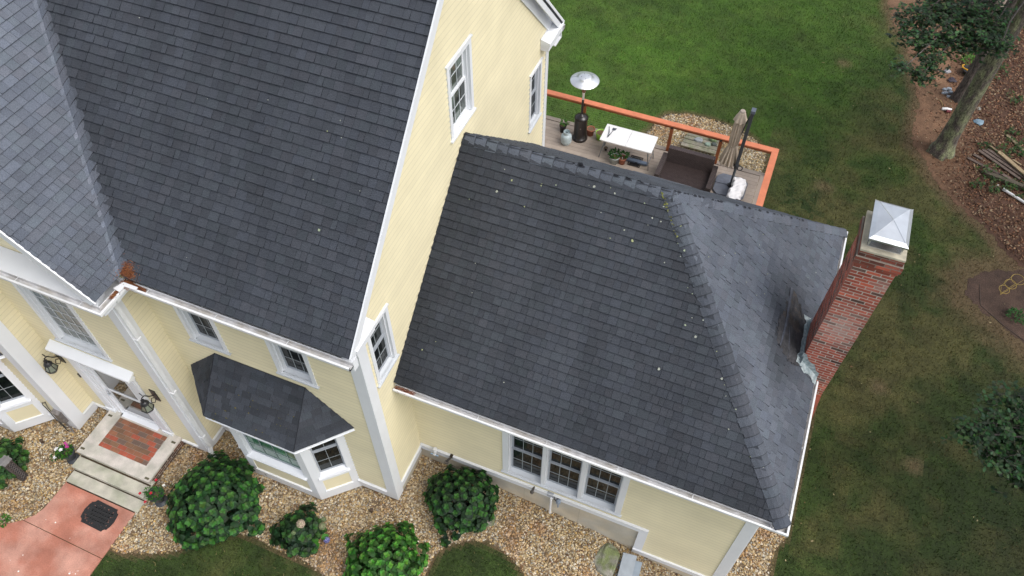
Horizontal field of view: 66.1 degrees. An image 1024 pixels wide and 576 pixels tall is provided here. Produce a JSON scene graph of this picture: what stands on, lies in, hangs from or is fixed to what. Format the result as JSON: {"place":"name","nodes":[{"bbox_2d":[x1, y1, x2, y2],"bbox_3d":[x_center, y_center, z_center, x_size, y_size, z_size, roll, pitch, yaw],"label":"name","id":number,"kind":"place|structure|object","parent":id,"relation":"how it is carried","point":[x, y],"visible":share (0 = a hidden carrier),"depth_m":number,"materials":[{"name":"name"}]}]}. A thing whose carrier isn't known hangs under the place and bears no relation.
{"place":"outdoors","nodes":[
{"label":"outdoors","id":0,"kind":"place"},
{"bbox_2d":[0,482,134,575],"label":"walkway","id":1,"kind":"structure","parent":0,"point":[43,552],"depth_m":15.77,"materials":[{"name":"concrete"}]},
{"bbox_2d":[81,500,117,531],"bbox_3d":[-8.422,4.644,16.060,0.740,0.017,0.515,18,54,13],"label":"door mat","id":2,"kind":"object","parent":1,"relation":"on","point":[98,515],"depth_m":16.05,"materials":[{"name":"black rubber"}]},
{"bbox_2d":[0,407,785,575],"bbox_3d":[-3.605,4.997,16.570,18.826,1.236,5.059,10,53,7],"label":"gravel","id":3,"kind":"structure","parent":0,"point":[347,523],"depth_m":16.25,"materials":[{"name":"beige gravel"}]},
{"bbox_2d":[0,513,11,527],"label":"weed","id":4,"kind":"object","parent":3,"relation":"on","point":[6,520],"visible":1,"depth_m":15.97,"materials":[{"name":"green plant"}]},
{"bbox_2d":[0,455,27,480],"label":"bollard light","id":5,"kind":"object","parent":3,"relation":"on","point":[8,464],"visible":1,"depth_m":16.16,"materials":[{"name":"brown metal"}]},
{"bbox_2d":[0,436,29,488],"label":"hydrangea","id":6,"kind":"object","parent":3,"relation":"on","point":[6,445],"visible":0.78,"depth_m":16.51,"materials":[{"name":"green plant"}]},
{"bbox_2d":[49,442,79,464],"bbox_3d":[-9.466,3.533,16.641,0.529,0.510,0.385,-12,53,-9],"label":"planter","id":7,"kind":"object","parent":3,"relation":"on","point":[66,451],"visible":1,"depth_m":16.54,"materials":[{"name":"grey plastic"}]},
{"bbox_2d":[66,410,183,512],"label":"entry steps","id":8,"kind":"structure","parent":3,"relation":"on","point":[121,461],"depth_m":16.55,"materials":[{"name":"concrete"}]},
{"bbox_2d":[138,479,167,506],"bbox_3d":[-7.274,4.232,16.084,0.521,0.542,0.496,-34,59,-23],"label":"planter","id":9,"kind":"object","parent":3,"relation":"on","point":[156,496],"visible":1,"depth_m":16.02,"materials":[{"name":"grey plastic"}]},
{"bbox_2d":[165,450,265,550],"bbox_3d":[-6.010,4.130,15.827,2.039,1.148,2.070,-6,53,-5],"label":"hydrangea","id":10,"kind":"object","parent":3,"relation":"on","point":[203,515],"visible":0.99,"depth_m":15.50,"materials":[{"name":"green plant"}]},
{"bbox_2d":[269,502,329,557],"bbox_3d":[-4.235,4.838,15.638,1.149,0.673,1.082,-35,60,-24],"label":"hydrangea","id":11,"kind":"object","parent":3,"relation":"on","point":[297,531],"visible":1,"depth_m":15.57,"materials":[{"name":"green plant"}]},
{"bbox_2d":[342,521,430,575],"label":"hydrangea","id":12,"kind":"object","parent":3,"relation":"on","point":[379,554],"visible":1,"depth_m":15.06,"materials":[{"name":"green plant"}]},
{"bbox_2d":[422,464,499,547],"bbox_3d":[-0.984,4.235,16.000,1.537,1.048,1.589,-18,55,-14],"label":"hydrangea","id":13,"kind":"object","parent":3,"relation":"on","point":[474,513],"visible":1,"depth_m":15.71,"materials":[{"name":"green plant"}]},
{"bbox_2d":[487,512,495,526],"bbox_3d":[-0.476,4.780,16.249,0.301,0.217,0.339,-19,55,-14],"label":"rock","id":14,"kind":"object","parent":3,"relation":"on","point":[491,523],"visible":0.32,"depth_m":16.13,"materials":[{"name":"stone"}]},
{"bbox_2d":[593,543,619,575],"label":"boulder","id":15,"kind":"object","parent":3,"relation":"on","point":[606,559],"visible":0.94,"depth_m":16.05,"materials":[{"name":"stone"}]},
{"bbox_3d":[2.152,6.087,15.880,0.368,0.109,1.179,18,54,13],"label":"louvred panel","id":16,"kind":"object","parent":3,"relation":"on","visible":0},
{"bbox_2d":[632,561,641,575],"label":"louvred panel","id":17,"kind":"object","parent":16,"relation":"on","point":[637,568],"visible":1,"depth_m":16.03,"materials":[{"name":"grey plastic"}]},
{"bbox_2d":[618,553,636,575],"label":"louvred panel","id":18,"kind":"object","parent":17,"relation":"on","point":[627,564],"visible":1,"depth_m":16.00,"materials":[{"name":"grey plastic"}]},
{"bbox_2d":[23,0,1023,575],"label":"lawn","id":19,"kind":"structure","parent":0,"point":[879,540],"depth_m":20.94,"materials":[{"name":"green plant"}]},
{"bbox_2d":[94,536,526,575],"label":"grass","id":20,"kind":"structure","parent":19,"relation":"on","point":[240,570],"depth_m":15.56,"materials":[{"name":"plant"}]},
{"bbox_2d":[545,89,778,206],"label":"deck","id":21,"kind":"structure","parent":19,"relation":"on","point":[590,147],"depth_m":22.44,"materials":[{"name":"wood"}]},
{"bbox_2d":[559,118,569,132],"bbox_3d":[1.521,-4.770,23.180,0.282,0.377,0.312,-29,58,-21],"label":"flower pot","id":22,"kind":"object","parent":21,"relation":"on","point":[562,126],"visible":0.98,"depth_m":23.11,"materials":[{"name":"black plastic"}]},
{"bbox_2d":[561,129,571,145],"bbox_3d":[1.576,-4.362,22.812,0.316,0.460,0.316,18,54,13],"label":"propane tank","id":23,"kind":"object","parent":21,"relation":"on","point":[566,137],"visible":1,"depth_m":22.71,"materials":[{"name":"metal"}]},
{"bbox_2d":[570,71,599,142],"bbox_3d":[1.990,-5.090,22.267,0.810,2.215,0.810,18,54,13],"label":"patio heater","id":24,"kind":"object","parent":21,"relation":"on","point":[583,81],"visible":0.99,"depth_m":21.76,"materials":[{"name":"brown metal"}]},
{"bbox_2d":[587,125,594,136],"bbox_3d":[2.309,-4.604,23.140,0.255,0.240,0.255,18,54,13],"label":"flower pot","id":25,"kind":"object","parent":21,"relation":"on","point":[590,130],"visible":0.92,"depth_m":23.09,"materials":[{"name":"ceramic"}]},
{"bbox_2d":[608,147,621,164],"bbox_3d":[2.891,-3.745,22.364,0.412,0.418,0.416,-3,52,-3],"label":"flower pot","id":26,"kind":"object","parent":21,"relation":"on","point":[614,157],"visible":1,"depth_m":22.31,"materials":[{"name":"grey ceramic"}]},
{"bbox_2d":[619,150,629,164],"bbox_3d":[3.185,-3.695,22.360,0.329,0.364,0.303,18,54,13],"label":"flower pot","id":27,"kind":"object","parent":21,"relation":"on","point":[622,159],"visible":1,"depth_m":22.31,"materials":[{"name":"ceramic"}]},
{"bbox_2d":[598,124,657,166],"bbox_3d":[3.277,-3.973,22.339,1.500,0.742,0.720,18,54,13],"label":"folding table","id":28,"kind":"object","parent":21,"relation":"on","point":[638,141],"visible":0.96,"depth_m":22.03,"materials":[{"name":"white plastic"}]},
{"bbox_2d":[654,145,717,191],"bbox_3d":[4.776,-3.142,21.631,1.550,0.845,1.005,18,54,13],"label":"wicker loveseat","id":29,"kind":"object","parent":21,"relation":"on","point":[691,168],"visible":0.81,"depth_m":21.65,"materials":[{"name":"brown wicker"}]},
{"bbox_2d":[712,107,756,199],"bbox_3d":[6.033,-3.644,20.819,0.940,2.750,0.880,18,54,13],"label":"patio umbrella","id":30,"kind":"object","parent":21,"relation":"on","point":[730,156],"visible":0.98,"depth_m":21.01,"materials":[{"name":"fabric"}]},
{"bbox_3d":[6.068,-2.543,21.440,0.280,0.420,0.780,18,54,13],"label":"cushion bench","id":31,"kind":"object","parent":21,"relation":"on","visible":0},
{"bbox_2d":[726,177,746,199],"bbox_3d":[6.074,-2.614,21.327,0.427,0.286,0.950,18,54,13],"label":"cloth","id":32,"kind":"object","parent":31,"relation":"on","point":[736,190],"visible":0.87,"depth_m":21.25,"materials":[{"name":"white fabric"}]},
{"bbox_2d":[761,16,993,560],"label":"leaf litter","id":33,"kind":"object","parent":19,"relation":"on","point":[901,285],"visible":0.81,"depth_m":20.39,"materials":[{"name":"brown plant"}]},
{"bbox_2d":[940,379,1023,497],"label":"shrub","id":34,"kind":"object","parent":19,"relation":"on","point":[996,432],"visible":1,"depth_m":14.95,"materials":[{"name":"green plant"}]},
{"bbox_2d":[965,269,1023,342],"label":"planting bed","id":35,"kind":"object","parent":19,"relation":"on","point":[995,304],"visible":0.98,"depth_m":20.98,"materials":[{"name":"brown soil"}]},
{"bbox_2d":[999,274,1023,294],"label":"tomato cage","id":36,"kind":"object","parent":35,"relation":"on","point":[1009,287],"visible":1,"depth_m":21.05,"materials":[{"name":"yellow metal"}]},
{"bbox_2d":[1005,306,1023,325],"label":"sapling","id":37,"kind":"object","parent":35,"relation":"on","point":[1014,310],"visible":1,"depth_m":20.43,"materials":[{"name":"green plant"}]},
{"bbox_2d":[979,284,1023,340],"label":"edging","id":38,"kind":"object","parent":19,"relation":"on","point":[994,317],"visible":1,"depth_m":20.54,"materials":[{"name":"black plastic"}]},
{"bbox_2d":[596,129,603,140],"bbox_3d":[2.588,-4.460,23.016,0.300,0.260,0.300,18,54,13],"label":"flower pot","id":39,"kind":"object","parent":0,"point":[599,132],"visible":0.53,"depth_m":22.96,"materials":[{"name":"plastic"}]},
{"bbox_2d":[627,155,643,167],"bbox_3d":[3.529,-3.623,22.512,0.365,0.028,0.423,18,54,13],"label":"tool tray","id":40,"kind":"object","parent":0,"point":[633,164],"visible":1,"depth_m":22.47,"materials":[{"name":"black plastic"}]},
{"bbox_2d":[626,157,646,165],"bbox_3d":[3.559,-3.604,22.432,0.620,0.070,0.120,18,54,13],"label":"tool case","id":41,"kind":"object","parent":40,"relation":"on","point":[636,161],"visible":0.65,"depth_m":22.41,"materials":[{"name":"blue plastic"}]},
{"bbox_2d":[645,113,765,200],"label":"gravel","id":42,"kind":"structure","parent":0,"point":[705,127],"depth_m":24.62,"materials":[{"name":"beige gravel"}]},
{"bbox_2d":[681,133,718,155],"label":"plank platform","id":43,"kind":"structure","parent":42,"relation":"on","point":[690,138],"depth_m":24.11,"materials":[{"name":"beige wood"}]},
{"bbox_2d":[694,137,702,142],"bbox_3d":[5.741,-4.555,24.228,0.274,0.113,0.213,18,54,13],"label":"stone","id":44,"kind":"object","parent":43,"relation":"on","point":[696,139],"visible":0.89,"depth_m":24.17,"materials":[{"name":"white stone"}]},
{"bbox_2d":[650,114,765,157],"bbox_3d":[6.109,-4.894,24.721,3.783,0.030,1.382,13,53,10],"label":"edging","id":45,"kind":"object","parent":42,"relation":"on","point":[707,118],"visible":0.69,"depth_m":25.10,"materials":[{"name":"beige plastic"}]},
{"bbox_2d":[887,0,1023,266],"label":"woodland floor","id":46,"kind":"structure","parent":0,"point":[927,107],"depth_m":24.88,"materials":[{"name":"brown soil"}]},
{"bbox_2d":[942,107,951,112],"bbox_3d":[14.130,-5.778,25.549,0.307,0.112,0.203,8,53,6],"label":"toy bat","id":47,"kind":"object","parent":46,"relation":"on","point":[947,109],"visible":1,"depth_m":25.54,"materials":[{"name":"white plastic"}]},
{"bbox_2d":[947,77,956,82],"bbox_3d":[14.811,-7.013,26.516,0.292,0.100,0.284,-18,54,-14],"label":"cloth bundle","id":48,"kind":"object","parent":46,"relation":"on","point":[951,79],"visible":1,"depth_m":26.47,"materials":[{"name":"grey fabric"}]},
{"bbox_2d":[885,0,1023,103],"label":"oak tree","id":49,"kind":"object","parent":46,"relation":"on","point":[971,17],"visible":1,"depth_m":19.54,"materials":[{"name":"green plant"}]},
{"bbox_2d":[962,64,969,74],"bbox_3d":[15.485,-7.373,26.668,0.531,0.222,0.487,18,54,13],"label":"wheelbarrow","id":50,"kind":"object","parent":46,"relation":"on","point":[965,68],"visible":0.48,"depth_m":26.72,"materials":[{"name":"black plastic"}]},
{"bbox_2d":[959,53,974,64],"bbox_3d":[15.726,-7.864,27.011,0.597,0.366,0.559,-23,56,-17],"label":"sapling","id":51,"kind":"object","parent":46,"relation":"on","point":[970,57],"visible":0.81,"depth_m":27.05,"materials":[{"name":"green plant"}]},
{"bbox_2d":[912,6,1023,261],"bbox_3d":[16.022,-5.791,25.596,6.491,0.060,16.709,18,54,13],"label":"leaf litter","id":52,"kind":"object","parent":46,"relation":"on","point":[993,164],"visible":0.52,"depth_m":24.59,"materials":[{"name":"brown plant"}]},
{"bbox_2d":[977,149,1020,179],"bbox_3d":[14.848,-3.773,23.997,0.100,0.030,1.504,-26,57,-19],"label":"plank","id":53,"kind":"object","parent":52,"relation":"on","point":[999,164],"visible":1,"depth_m":23.97,"materials":[{"name":"wood"}]},
{"bbox_2d":[982,149,1023,178],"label":"plank","id":54,"kind":"object","parent":52,"relation":"on","point":[1003,163],"visible":1,"depth_m":23.98,"materials":[{"name":"wood"}]},
{"bbox_2d":[1002,188,1023,202],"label":"drain pipe","id":55,"kind":"object","parent":52,"relation":"on","point":[1013,195],"visible":1,"depth_m":23.15,"materials":[{"name":"white plastic"}]},
{"bbox_2d":[926,0,1023,160],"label":"oak tree","id":56,"kind":"object","parent":46,"relation":"on","point":[942,146],"visible":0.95,"depth_m":22.67,"materials":[{"name":"brown plant"}]},
{"bbox_2d":[973,119,983,125],"bbox_3d":[14.954,-5.318,25.216,0.325,0.080,0.292,18,54,13],"label":"blue tarp","id":57,"kind":"object","parent":46,"relation":"on","point":[979,122],"visible":1,"depth_m":25.19,"materials":[{"name":"blue plastic"}]},
{"bbox_2d":[967,157,999,174],"bbox_3d":[14.377,-3.715,23.980,0.100,0.030,1.039,-37,61,-25],"label":"plank","id":58,"kind":"object","parent":46,"relation":"on","point":[979,163],"visible":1,"depth_m":24.00,"materials":[{"name":"wood"}]},
{"bbox_2d":[977,142,992,149],"bbox_3d":[14.723,-4.415,24.457,0.492,0.181,0.479,18,54,13],"label":"sapling","id":59,"kind":"object","parent":46,"relation":"on","point":[978,143],"visible":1,"depth_m":24.48,"materials":[{"name":"green plant"}]},
{"bbox_2d":[965,26,1023,197],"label":"undergrowth","id":60,"kind":"object","parent":46,"relation":"on","point":[1010,149],"visible":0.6,"depth_m":24.14,"materials":[{"name":"green plant"}]},
{"bbox_2d":[987,148,1017,170],"bbox_3d":[15.150,-3.797,23.985,0.100,0.030,1.539,-27,57,-20],"label":"plank","id":61,"kind":"object","parent":46,"relation":"on","point":[996,155],"visible":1,"depth_m":24.15,"materials":[{"name":"wood"}]},
{"bbox_2d":[997,151,1023,174],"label":"plank","id":62,"kind":"object","parent":61,"relation":"on","point":[1010,161],"visible":1,"depth_m":23.90,"materials":[{"name":"beige wood"}]},
{"bbox_2d":[984,170,1023,188],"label":"timber","id":63,"kind":"object","parent":46,"relation":"on","point":[997,176],"visible":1,"depth_m":23.50,"materials":[{"name":"wood"}]},
{"bbox_2d":[1000,173,1017,181],"bbox_3d":[15.075,-3.115,23.442,0.100,0.030,1.074,-34,59,-23],"label":"plank","id":64,"kind":"object","parent":63,"relation":"on","point":[1003,175],"visible":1,"depth_m":23.60,"materials":[{"name":"wood"}]},
{"bbox_2d":[1005,134,1023,149],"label":"plank","id":65,"kind":"object","parent":46,"relation":"on","point":[1012,140],"visible":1,"depth_m":24.62,"materials":[{"name":"wood"}]},
{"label":"ground","id":66,"kind":"structure","parent":0,"visible":0},
{"bbox_2d":[0,0,913,575],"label":"house","id":67,"kind":"structure","parent":66,"relation":"on","point":[328,226],"depth_m":12.60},
{"bbox_2d":[0,353,54,431],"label":"bay window","id":68,"kind":"structure","parent":67,"relation":"in","point":[20,409],"depth_m":16.60,"materials":[{"name":"paint"}]},
{"bbox_2d":[42,354,65,373],"bbox_3d":[-9.171,1.462,15.656,0.266,0.548,0.376,18,54,13],"label":"wall lantern","id":69,"kind":"object","parent":67,"relation":"attached to","point":[51,367],"depth_m":15.65,"materials":[{"name":"black metal"}]},
{"bbox_2d":[12,283,112,362],"bbox_3d":[-8.064,0.402,13.968,1.340,2.375,0.180,18,54,13],"label":"window","id":70,"kind":"structure","parent":67,"relation":"in","point":[60,318],"depth_m":14.43,"materials":[{"name":"plastic"}]},
{"bbox_2d":[45,339,174,435],"bbox_3d":[-8.050,2.154,16.093,1.980,2.790,0.320,18,54,13],"label":"door","id":71,"kind":"structure","parent":67,"relation":"in","point":[117,387],"depth_m":16.00,"materials":[{"name":"white glass"}]},
{"bbox_2d":[106,260,146,299],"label":"pine needles","id":72,"kind":"object","parent":67,"relation":"on","point":[125,272],"visible":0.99,"depth_m":12.05,"materials":[{"name":"brown plant"}]},
{"bbox_2d":[139,389,160,413],"bbox_3d":[-7.005,2.164,15.117,0.266,0.548,0.376,18,54,13],"label":"wall lantern","id":73,"kind":"object","parent":67,"relation":"attached to","point":[147,406],"depth_m":15.12,"materials":[{"name":"black metal"}]},
{"bbox_2d":[172,306,231,355],"bbox_3d":[-5.284,0.519,13.309,0.860,1.525,0.208,18,54,13],"label":"window","id":74,"kind":"structure","parent":67,"relation":"in","point":[202,331],"depth_m":13.70,"materials":[{"name":"plastic"}]},
{"bbox_2d":[191,353,361,499],"bbox_3d":[-4.614,2.857,15.066,3.529,3.707,0.875,18,54,13],"label":"bay window","id":75,"kind":"structure","parent":67,"relation":"in","point":[311,456],"depth_m":14.07,"materials":[{"name":"paint"}]},
{"bbox_2d":[264,340,319,389],"bbox_3d":[-3.627,1.056,12.897,0.840,1.525,0.208,18,54,13],"label":"window","id":76,"kind":"structure","parent":67,"relation":"in","point":[296,366],"depth_m":13.29,"materials":[{"name":"plastic"}]},
{"bbox_2d":[367,303,399,387],"bbox_3d":[-2.138,0.930,12.721,0.178,1.485,0.720,18,54,13],"label":"window","id":77,"kind":"structure","parent":67,"relation":"in","point":[381,344],"depth_m":12.89,"materials":[{"name":"plastic"}]},
{"bbox_2d":[394,385,414,396],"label":"pine needles","id":78,"kind":"object","parent":67,"relation":"on","point":[406,391],"visible":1,"depth_m":13.74,"materials":[{"name":"brown plant"}]},
{"bbox_2d":[445,34,476,143],"bbox_3d":[-0.856,-3.165,12.517,0.168,1.465,0.950,18,54,13],"label":"window","id":79,"kind":"structure","parent":67,"relation":"in","point":[459,70],"depth_m":12.64,"materials":[{"name":"white glass"}]},
{"bbox_2d":[528,57,543,133],"bbox_3d":[0.448,-4.062,16.592,0.168,1.485,0.730,18,54,13],"label":"window","id":80,"kind":"structure","parent":67,"relation":"in","point":[535,77],"depth_m":16.72,"materials":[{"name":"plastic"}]},
{"bbox_2d":[501,432,629,517],"bbox_3d":[0.982,3.429,14.850,2.520,1.850,0.208,18,54,13],"label":"window","id":81,"kind":"structure","parent":67,"relation":"in","point":[585,483],"depth_m":15.11,"materials":[{"name":"plastic"}]}
]}

